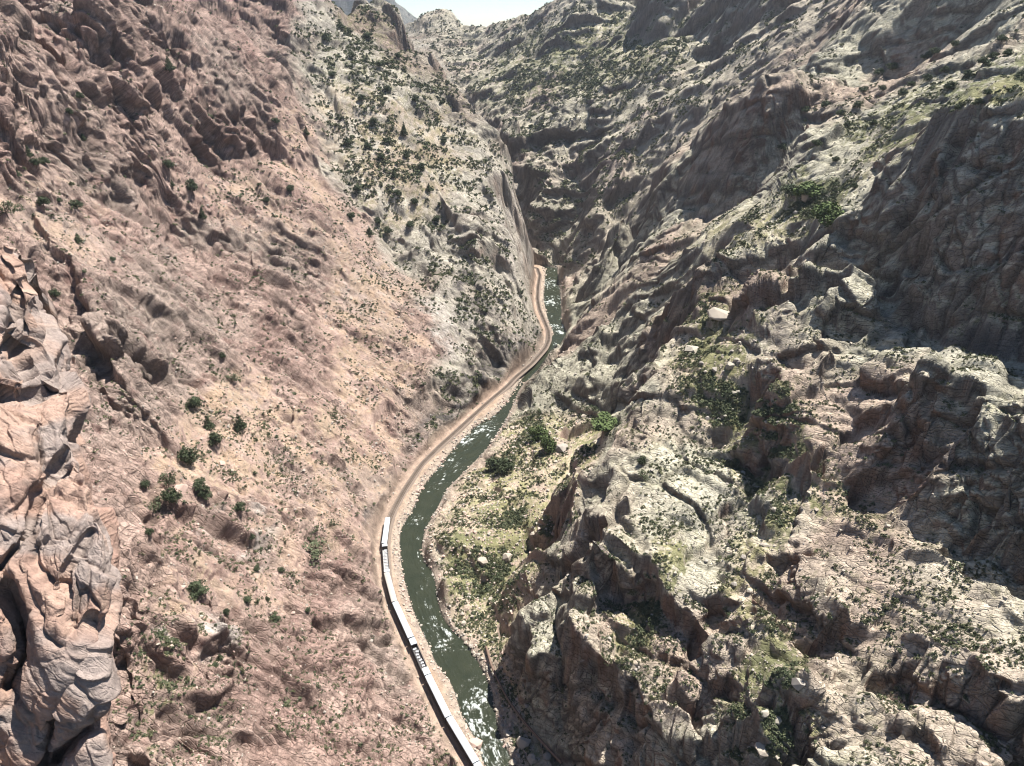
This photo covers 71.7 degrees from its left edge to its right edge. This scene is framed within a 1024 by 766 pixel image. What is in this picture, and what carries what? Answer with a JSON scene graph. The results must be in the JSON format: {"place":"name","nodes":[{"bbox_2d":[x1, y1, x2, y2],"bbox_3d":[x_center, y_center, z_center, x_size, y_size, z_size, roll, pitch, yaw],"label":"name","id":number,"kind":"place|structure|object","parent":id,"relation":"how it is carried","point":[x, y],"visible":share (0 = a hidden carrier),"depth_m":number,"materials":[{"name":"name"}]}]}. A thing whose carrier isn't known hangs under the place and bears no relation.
{"place":"outdoors","nodes":[
{"label":"outdoors","id":0,"kind":"place"},
{"bbox_2d":[395,0,553,26],"label":"sky","id":1,"kind":"structure","parent":0,"point":[474,12],"materials":[{"name":"white"}]},
{"bbox_2d":[400,267,565,765],"bbox_3d":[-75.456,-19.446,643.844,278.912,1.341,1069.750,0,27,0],"label":"river","id":2,"kind":"structure","parent":0,"point":[455,660],"depth_m":386.14,"materials":[{"name":"liquid"}]},
{"bbox_2d":[0,0,1023,765],"bbox_3d":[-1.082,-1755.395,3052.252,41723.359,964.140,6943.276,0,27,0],"label":"terrain","id":3,"kind":"structure","parent":0,"point":[880,242],"depth_m":367.89,"materials":[{"name":"stone"}]},
{"bbox_2d":[0,200,24,219],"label":"pale bush","id":4,"kind":"object","parent":3,"relation":"on","point":[6,204],"visible":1,"depth_m":343.34,"materials":[{"name":"beige plant"}]},
{"bbox_2d":[25,145,34,157],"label":"juniper tree","id":5,"kind":"object","parent":3,"relation":"on","point":[29,153],"visible":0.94,"depth_m":389.73,"materials":[{"name":"green plant"}]},
{"bbox_2d":[29,158,40,167],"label":"juniper tree","id":6,"kind":"object","parent":3,"relation":"on","point":[36,162],"visible":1,"depth_m":382.46,"materials":[{"name":"green plant"}]},
{"bbox_2d":[36,196,50,207],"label":"juniper tree","id":7,"kind":"object","parent":3,"relation":"on","point":[41,200],"visible":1,"depth_m":371.84,"materials":[{"name":"green plant"}]},
{"bbox_2d":[38,156,50,164],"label":"juniper tree","id":8,"kind":"object","parent":3,"relation":"on","point":[43,160],"visible":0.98,"depth_m":402.59,"materials":[{"name":"green plant"}]},
{"bbox_2d":[47,288,61,298],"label":"juniper tree","id":9,"kind":"object","parent":3,"relation":"on","point":[54,292],"visible":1,"depth_m":343.63,"materials":[{"name":"green plant"}]},
{"bbox_2d":[0,245,122,765],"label":"cliff buttress","id":10,"kind":"structure","parent":3,"relation":"on","point":[61,601],"depth_m":135.36,"materials":[{"name":"stone"}]},
{"bbox_2d":[68,199,83,207],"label":"juniper tree","id":11,"kind":"object","parent":3,"relation":"on","point":[75,203],"visible":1,"depth_m":403.44,"materials":[{"name":"green plant"}]},
{"bbox_2d":[74,232,84,243],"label":"juniper tree","id":12,"kind":"object","parent":3,"relation":"on","point":[77,240],"visible":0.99,"depth_m":374.86,"materials":[{"name":"green plant"}]},
{"bbox_2d":[140,479,150,488],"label":"juniper tree","id":13,"kind":"object","parent":3,"relation":"on","point":[146,484],"visible":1,"depth_m":290.44,"materials":[{"name":"green plant"}]},
{"bbox_2d":[144,528,153,534],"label":"juniper tree","id":14,"kind":"object","parent":3,"relation":"on","point":[148,531],"visible":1,"depth_m":263.50,"materials":[{"name":"green plant"}]},
{"bbox_2d":[148,495,162,510],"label":"pale bush","id":15,"kind":"object","parent":3,"relation":"on","point":[154,505],"visible":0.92,"depth_m":288.20,"materials":[{"name":"green plant"}]},
{"bbox_2d":[158,470,176,487],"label":"pale bush","id":16,"kind":"object","parent":3,"relation":"on","point":[166,478],"visible":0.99,"depth_m":297.98,"materials":[{"name":"green plant"}]},
{"bbox_2d":[162,159,174,170],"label":"juniper tree","id":17,"kind":"object","parent":3,"relation":"on","point":[169,163],"visible":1,"depth_m":510.19,"materials":[{"name":"green plant"}]},
{"bbox_2d":[164,56,175,71],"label":"juniper tree","id":18,"kind":"object","parent":3,"relation":"on","point":[169,66],"visible":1,"depth_m":534.15,"materials":[{"name":"green plant"}]},
{"bbox_2d":[160,486,182,506],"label":"juniper tree","id":19,"kind":"object","parent":3,"relation":"on","point":[166,495],"visible":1,"depth_m":289.54,"materials":[{"name":"green plant"}]},
{"bbox_2d":[174,484,187,492],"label":"boulder","id":20,"kind":"object","parent":3,"relation":"on","point":[183,488],"visible":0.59,"depth_m":313.92,"materials":[{"name":"beige stone"}]},
{"bbox_2d":[177,447,198,464],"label":"juniper tree","id":21,"kind":"object","parent":3,"relation":"on","point":[186,455],"visible":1,"depth_m":332.04,"materials":[{"name":"green plant"}]},
{"bbox_2d":[184,178,197,195],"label":"juniper tree","id":22,"kind":"object","parent":3,"relation":"on","point":[191,184],"visible":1,"depth_m":524.98,"materials":[{"name":"green plant"}]},
{"bbox_2d":[185,396,202,408],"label":"juniper tree","id":23,"kind":"object","parent":3,"relation":"on","point":[193,401],"visible":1,"depth_m":369.40,"materials":[{"name":"green plant"}]},
{"bbox_2d":[186,579,209,598],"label":"juniper tree","id":24,"kind":"object","parent":3,"relation":"on","point":[202,590],"visible":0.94,"depth_m":276.66,"materials":[{"name":"green plant"}]},
{"bbox_2d":[192,477,206,491],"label":"juniper tree","id":25,"kind":"object","parent":3,"relation":"on","point":[198,483],"visible":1,"depth_m":320.55,"materials":[{"name":"green plant"}]},
{"bbox_2d":[198,206,206,218],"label":"juniper tree","id":26,"kind":"object","parent":3,"relation":"on","point":[202,215],"visible":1,"depth_m":527.24,"materials":[{"name":"green plant"}]},
{"bbox_2d":[197,485,213,499],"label":"juniper tree","id":27,"kind":"object","parent":3,"relation":"on","point":[206,492],"visible":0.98,"depth_m":321.46,"materials":[{"name":"green plant"}]},
{"bbox_2d":[202,414,215,430],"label":"juniper tree","id":28,"kind":"object","parent":3,"relation":"on","point":[208,423],"visible":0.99,"depth_m":364.80,"materials":[{"name":"green plant"}]},
{"bbox_2d":[207,432,222,446],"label":"juniper tree","id":29,"kind":"object","parent":3,"relation":"on","point":[215,437],"visible":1,"depth_m":356.15,"materials":[{"name":"green plant"}]},
{"bbox_2d":[224,373,240,381],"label":"pale bush","id":30,"kind":"object","parent":3,"relation":"on","point":[235,377],"visible":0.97,"depth_m":410.66,"materials":[{"name":"beige plant"}]},
{"bbox_2d":[234,501,245,511],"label":"juniper tree","id":31,"kind":"object","parent":3,"relation":"on","point":[239,505],"visible":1,"depth_m":330.39,"materials":[{"name":"green plant"}]},
{"bbox_2d":[234,414,246,431],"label":"juniper tree","id":32,"kind":"object","parent":3,"relation":"on","point":[239,421],"visible":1,"depth_m":379.68,"materials":[{"name":"green plant"}]},
{"bbox_2d":[244,595,252,603],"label":"juniper tree","id":33,"kind":"object","parent":3,"relation":"on","point":[247,598],"visible":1,"depth_m":294.50,"materials":[{"name":"green plant"}]},
{"bbox_2d":[268,613,280,622],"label":"juniper tree","id":34,"kind":"object","parent":3,"relation":"on","point":[274,617],"visible":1,"depth_m":300.75,"materials":[{"name":"green plant"}]},
{"bbox_2d":[2,0,596,765],"bbox_3d":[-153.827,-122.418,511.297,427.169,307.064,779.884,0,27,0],"label":"pink rubble","id":35,"kind":"object","parent":3,"relation":"on","point":[346,470],"visible":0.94,"depth_m":404.10,"materials":[{"name":"pink stone"}]},
{"bbox_2d":[302,534,327,567],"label":"pale bush","id":36,"kind":"object","parent":3,"relation":"on","point":[316,551],"visible":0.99,"depth_m":344.71,"materials":[{"name":"green plant"}]},
{"bbox_2d":[377,152,385,158],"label":"juniper tree","id":37,"kind":"object","parent":3,"relation":"on","point":[381,155],"visible":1,"depth_m":705.51,"materials":[{"name":"green plant"}]},
{"bbox_2d":[383,226,393,232],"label":"juniper tree","id":38,"kind":"object","parent":3,"relation":"on","point":[387,229],"visible":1,"depth_m":668.38,"materials":[{"name":"green plant"}]},
{"bbox_2d":[393,189,401,195],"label":"juniper tree","id":39,"kind":"object","parent":3,"relation":"on","point":[397,192],"visible":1,"depth_m":680.87,"materials":[{"name":"green plant"}]},
{"bbox_2d":[400,122,408,135],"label":"juniper tree","id":40,"kind":"object","parent":3,"relation":"on","point":[403,131],"visible":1,"depth_m":729.96,"materials":[{"name":"green plant"}]},
{"bbox_2d":[411,94,418,101],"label":"juniper tree","id":41,"kind":"object","parent":3,"relation":"on","point":[415,97],"visible":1,"depth_m":761.77,"materials":[{"name":"green plant"}]},
{"bbox_2d":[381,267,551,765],"bbox_3d":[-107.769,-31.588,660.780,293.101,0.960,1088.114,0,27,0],"label":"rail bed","id":42,"kind":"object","parent":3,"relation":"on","point":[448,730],"visible":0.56,"depth_m":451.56,"materials":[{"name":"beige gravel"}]},
{"bbox_2d":[387,267,549,764],"bbox_3d":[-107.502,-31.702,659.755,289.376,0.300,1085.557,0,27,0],"label":"railway track","id":43,"kind":"structure","parent":42,"relation":"on","point":[516,376],"depth_m":557.62,"materials":[{"name":"metal"}]},
{"bbox_2d":[381,517,389,543],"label":"passenger car","id":44,"kind":"object","parent":43,"relation":"on","point":[385,536],"visible":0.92,"depth_m":414.21,"materials":[{"name":"white metal"}]},
{"bbox_2d":[382,543,389,572],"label":"open car","id":45,"kind":"object","parent":43,"relation":"on","point":[385,557],"visible":0.9,"depth_m":396.18,"materials":[{"name":"metal"}]},
{"bbox_2d":[384,572,396,604],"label":"passenger car","id":46,"kind":"object","parent":43,"relation":"on","point":[390,587],"visible":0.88,"depth_m":372.18,"materials":[{"name":"white metal"}]},
{"bbox_2d":[392,601,413,641],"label":"passenger car","id":47,"kind":"object","parent":43,"relation":"on","point":[404,624],"visible":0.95,"depth_m":351.24,"materials":[{"name":"white metal"}]},
{"bbox_2d":[409,637,430,678],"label":"open car","id":48,"kind":"object","parent":43,"relation":"on","point":[424,669],"visible":0.94,"depth_m":333.20,"materials":[{"name":"metal"}]},
{"bbox_2d":[425,674,451,721],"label":"passenger car","id":49,"kind":"object","parent":43,"relation":"on","point":[437,697],"visible":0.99,"depth_m":311.23,"materials":[{"name":"white metal"}]},
{"bbox_2d":[446,716,479,765],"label":"passenger car","id":50,"kind":"object","parent":43,"relation":"on","point":[463,742],"visible":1,"depth_m":292.17,"materials":[{"name":"white metal"}]},
{"bbox_2d":[469,738,481,748],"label":"boulder","id":51,"kind":"object","parent":3,"relation":"on","point":[476,743],"visible":0.84,"depth_m":297.01,"materials":[{"name":"beige stone"}]},
{"bbox_2d":[477,556,487,566],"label":"boulder","id":52,"kind":"object","parent":3,"relation":"on","point":[482,561],"visible":1,"depth_m":388.78,"materials":[{"name":"beige stone"}]},
{"bbox_2d":[485,456,499,470],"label":"juniper tree","id":53,"kind":"object","parent":3,"relation":"on","point":[489,463],"visible":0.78,"depth_m":469.61,"materials":[{"name":"green plant"}]},
{"bbox_2d":[494,457,513,473],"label":"juniper tree","id":54,"kind":"object","parent":3,"relation":"on","point":[505,465],"visible":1,"depth_m":458.11,"materials":[{"name":"green plant"}]},
{"bbox_2d":[502,553,511,561],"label":"boulder","id":55,"kind":"object","parent":3,"relation":"on","point":[507,557],"visible":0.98,"depth_m":391.65,"materials":[{"name":"beige stone"}]},
{"bbox_2d":[503,729,512,736],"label":"boulder","id":56,"kind":"object","parent":3,"relation":"on","point":[506,733],"visible":1,"depth_m":301.31,"materials":[{"name":"grey stone"}]},
{"bbox_2d":[0,0,1023,765],"bbox_3d":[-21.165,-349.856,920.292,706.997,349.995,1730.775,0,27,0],"label":"olive scrub","id":57,"kind":"object","parent":3,"relation":"on","point":[658,468],"visible":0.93,"depth_m":402.76,"materials":[{"name":"green plant"}]},
{"bbox_2d":[0,0,1023,765],"bbox_3d":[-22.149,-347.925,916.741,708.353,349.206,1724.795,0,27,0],"label":"dark scrub","id":58,"kind":"object","parent":3,"relation":"on","point":[774,738],"visible":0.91,"depth_m":394.76,"materials":[{"name":"green plant"}]},
{"bbox_2d":[0,0,1023,765],"bbox_3d":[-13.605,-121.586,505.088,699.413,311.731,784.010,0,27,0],"label":"grey rubble","id":59,"kind":"object","parent":3,"relation":"on","point":[512,452],"visible":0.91,"depth_m":381.35,"materials":[{"name":"grey stone"}]},
{"bbox_2d":[508,758,515,765],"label":"boulder","id":60,"kind":"object","parent":3,"relation":"on","point":[512,761],"visible":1,"depth_m":290.81,"materials":[{"name":"beige stone"}]},
{"bbox_2d":[9,0,1023,765],"bbox_3d":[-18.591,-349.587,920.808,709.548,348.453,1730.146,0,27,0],"label":"sage scrub","id":61,"kind":"object","parent":3,"relation":"on","point":[649,618],"visible":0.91,"depth_m":387.20,"materials":[{"name":"green plant"}]},
{"bbox_2d":[16,0,1023,765],"bbox_3d":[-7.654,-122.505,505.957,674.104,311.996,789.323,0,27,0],"label":"pale rubble","id":62,"kind":"object","parent":3,"relation":"on","point":[508,458],"visible":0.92,"depth_m":375.05,"materials":[{"name":"beige stone"}]},
{"bbox_2d":[515,736,530,748],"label":"boulder","id":63,"kind":"object","parent":3,"relation":"on","point":[522,742],"visible":1,"depth_m":294.96,"materials":[{"name":"grey stone"}]},
{"bbox_2d":[485,646,562,763],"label":"water pipe","id":64,"kind":"object","parent":3,"relation":"on","point":[524,721],"visible":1,"depth_m":303.99,"materials":[{"name":"metal"}]},
{"bbox_2d":[527,753,536,764],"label":"boulder","id":65,"kind":"object","parent":3,"relation":"on","point":[531,758],"visible":1,"depth_m":288.67,"materials":[{"name":"grey stone"}]},
{"bbox_2d":[529,424,548,440],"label":"green tree","id":66,"kind":"object","parent":3,"relation":"on","point":[539,432],"visible":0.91,"depth_m":485.30,"materials":[{"name":"green plant"}]},
{"bbox_2d":[543,752,550,760],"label":"boulder","id":67,"kind":"object","parent":3,"relation":"on","point":[546,755],"visible":1,"depth_m":290.03,"materials":[{"name":"grey stone"}]},
{"bbox_2d":[540,434,556,453],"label":"green tree","id":68,"kind":"object","parent":3,"relation":"on","point":[548,444],"visible":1,"depth_m":459.78,"materials":[{"name":"green plant"}]},
{"bbox_2d":[555,443,567,452],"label":"boulder","id":69,"kind":"object","parent":3,"relation":"on","point":[560,448],"visible":0.95,"depth_m":460.13,"materials":[{"name":"beige stone"}]},
{"bbox_2d":[590,411,617,431],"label":"green tree","id":70,"kind":"object","parent":3,"relation":"on","point":[605,422],"visible":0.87,"depth_m":375.11,"materials":[{"name":"green plant"}]},
{"bbox_2d":[637,455,645,464],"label":"juniper tree","id":71,"kind":"object","parent":3,"relation":"on","point":[641,459],"visible":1,"depth_m":323.35,"materials":[{"name":"green plant"}]},
{"bbox_2d":[637,469,647,480],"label":"pale bush","id":72,"kind":"object","parent":3,"relation":"on","point":[644,476],"visible":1,"depth_m":317.17,"materials":[{"name":"green plant"}]},
{"bbox_2d":[684,345,698,352],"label":"boulder","id":73,"kind":"object","parent":3,"relation":"on","point":[689,348],"visible":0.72,"depth_m":378.97,"materials":[{"name":"beige stone"}]},
{"bbox_2d":[707,307,728,320],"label":"boulder","id":74,"kind":"object","parent":3,"relation":"on","point":[716,313],"visible":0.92,"depth_m":386.63,"materials":[{"name":"beige stone"}]},
{"bbox_2d":[725,361,734,369],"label":"boulder","id":75,"kind":"object","parent":3,"relation":"on","point":[729,365],"visible":1,"depth_m":339.75,"materials":[{"name":"grey stone"}]},
{"bbox_2d":[754,742,768,757],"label":"boulder","id":76,"kind":"object","parent":3,"relation":"on","point":[760,749],"visible":1,"depth_m":208.19,"materials":[{"name":"grey stone"}]},
{"bbox_2d":[758,709,768,717],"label":"boulder","id":77,"kind":"object","parent":3,"relation":"on","point":[765,713],"visible":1,"depth_m":209.11,"materials":[{"name":"beige stone"}]},
{"bbox_2d":[775,716,781,724],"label":"boulder","id":78,"kind":"object","parent":3,"relation":"on","point":[778,720],"visible":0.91,"depth_m":209.97,"materials":[{"name":"grey stone"}]},
{"bbox_2d":[776,142,788,151],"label":"juniper tree","id":79,"kind":"object","parent":3,"relation":"on","point":[781,146],"visible":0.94,"depth_m":524.04,"materials":[{"name":"green plant"}]},
{"bbox_2d":[779,184,799,197],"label":"juniper tree","id":80,"kind":"object","parent":3,"relation":"on","point":[788,188],"visible":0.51,"depth_m":423.76,"materials":[{"name":"green plant"}]},
{"bbox_2d":[791,678,804,690],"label":"boulder","id":81,"kind":"object","parent":3,"relation":"on","point":[797,684],"visible":0.94,"depth_m":207.47,"materials":[{"name":"grey stone"}]},
{"bbox_2d":[801,194,811,201],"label":"boulder","id":82,"kind":"object","parent":3,"relation":"on","point":[805,197],"visible":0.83,"depth_m":410.84,"materials":[{"name":"grey stone"}]},
{"bbox_2d":[792,181,823,197],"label":"green tree","id":83,"kind":"object","parent":3,"relation":"on","point":[809,188],"visible":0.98,"depth_m":408.95,"materials":[{"name":"green plant"}]},
{"bbox_2d":[811,139,821,145],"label":"juniper tree","id":84,"kind":"object","parent":3,"relation":"on","point":[817,142],"visible":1,"depth_m":448.42,"materials":[{"name":"green plant"}]},
{"bbox_2d":[821,101,830,106],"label":"juniper tree","id":85,"kind":"object","parent":3,"relation":"on","point":[825,103],"visible":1,"depth_m":508.70,"materials":[{"name":"green plant"}]},
{"bbox_2d":[810,200,844,226],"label":"green tree","id":86,"kind":"object","parent":3,"relation":"on","point":[828,213],"visible":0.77,"depth_m":362.49,"materials":[{"name":"green plant"}]},
{"bbox_2d":[836,109,845,115],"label":"juniper tree","id":87,"kind":"object","parent":3,"relation":"on","point":[841,112],"visible":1,"depth_m":485.18,"materials":[{"name":"green plant"}]},
{"bbox_2d":[852,101,863,107],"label":"juniper tree","id":88,"kind":"object","parent":3,"relation":"on","point":[857,103],"visible":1,"depth_m":481.43,"materials":[{"name":"green plant"}]},
{"bbox_2d":[859,86,868,91],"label":"juniper tree","id":89,"kind":"object","parent":3,"relation":"on","point":[863,88],"visible":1,"depth_m":511.29,"materials":[{"name":"green plant"}]},
{"bbox_2d":[873,68,883,74],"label":"juniper tree","id":90,"kind":"object","parent":3,"relation":"on","point":[877,71],"visible":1,"depth_m":543.70,"materials":[{"name":"green plant"}]},
{"bbox_2d":[885,62,898,70],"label":"juniper tree","id":91,"kind":"object","parent":3,"relation":"on","point":[894,65],"visible":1,"depth_m":536.83,"materials":[{"name":"green plant"}]},
{"bbox_2d":[898,88,907,95],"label":"juniper tree","id":92,"kind":"object","parent":3,"relation":"on","point":[902,91],"visible":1,"depth_m":448.00,"materials":[{"name":"green plant"}]},
{"bbox_2d":[920,51,933,58],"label":"juniper tree","id":93,"kind":"object","parent":3,"relation":"on","point":[928,54],"visible":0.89,"depth_m":517.10,"materials":[{"name":"green plant"}]},
{"bbox_2d":[921,74,932,81],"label":"juniper tree","id":94,"kind":"object","parent":3,"relation":"on","point":[927,77],"visible":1,"depth_m":455.16,"materials":[{"name":"green plant"}]},
{"bbox_2d":[929,47,940,54],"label":"juniper tree","id":95,"kind":"object","parent":3,"relation":"on","point":[935,50],"visible":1,"depth_m":496.60,"materials":[{"name":"green plant"}]},
{"bbox_2d":[939,65,949,72],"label":"juniper tree","id":96,"kind":"object","parent":3,"relation":"on","point":[944,69],"visible":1,"depth_m":449.04,"materials":[{"name":"green plant"}]},
{"bbox_2d":[943,80,959,89],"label":"juniper tree","id":97,"kind":"object","parent":3,"relation":"on","point":[950,84],"visible":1,"depth_m":393.32,"materials":[{"name":"green plant"}]},
{"bbox_2d":[963,69,973,75],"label":"juniper tree","id":98,"kind":"object","parent":3,"relation":"on","point":[967,72],"visible":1,"depth_m":397.07,"materials":[{"name":"green plant"}]},
{"bbox_2d":[974,98,984,104],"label":"juniper tree","id":99,"kind":"object","parent":3,"relation":"on","point":[978,100],"visible":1,"depth_m":285.97,"materials":[{"name":"green plant"}]},
{"bbox_2d":[976,56,990,64],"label":"juniper tree","id":100,"kind":"object","parent":3,"relation":"on","point":[985,59],"visible":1,"depth_m":393.13,"materials":[{"name":"green plant"}]},
{"bbox_2d":[982,89,992,96],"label":"juniper tree","id":101,"kind":"object","parent":3,"relation":"on","point":[988,91],"visible":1,"depth_m":283.52,"materials":[{"name":"green plant"}]},
{"bbox_2d":[987,51,999,58],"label":"juniper tree","id":102,"kind":"object","parent":3,"relation":"on","point":[992,55],"visible":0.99,"depth_m":393.62,"materials":[{"name":"green plant"}]},
{"bbox_2d":[997,34,1008,41],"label":"juniper tree","id":103,"kind":"object","parent":3,"relation":"on","point":[1001,37],"visible":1,"depth_m":425.47,"materials":[{"name":"green plant"}]},
{"bbox_2d":[1002,48,1014,55],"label":"juniper tree","id":104,"kind":"object","parent":3,"relation":"on","point":[1007,51],"visible":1,"depth_m":388.32,"materials":[{"name":"green plant"}]},
{"bbox_2d":[1013,70,1023,76],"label":"juniper tree","id":105,"kind":"object","parent":3,"relation":"on","point":[1020,73],"visible":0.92,"depth_m":354.56,"materials":[{"name":"green plant"}]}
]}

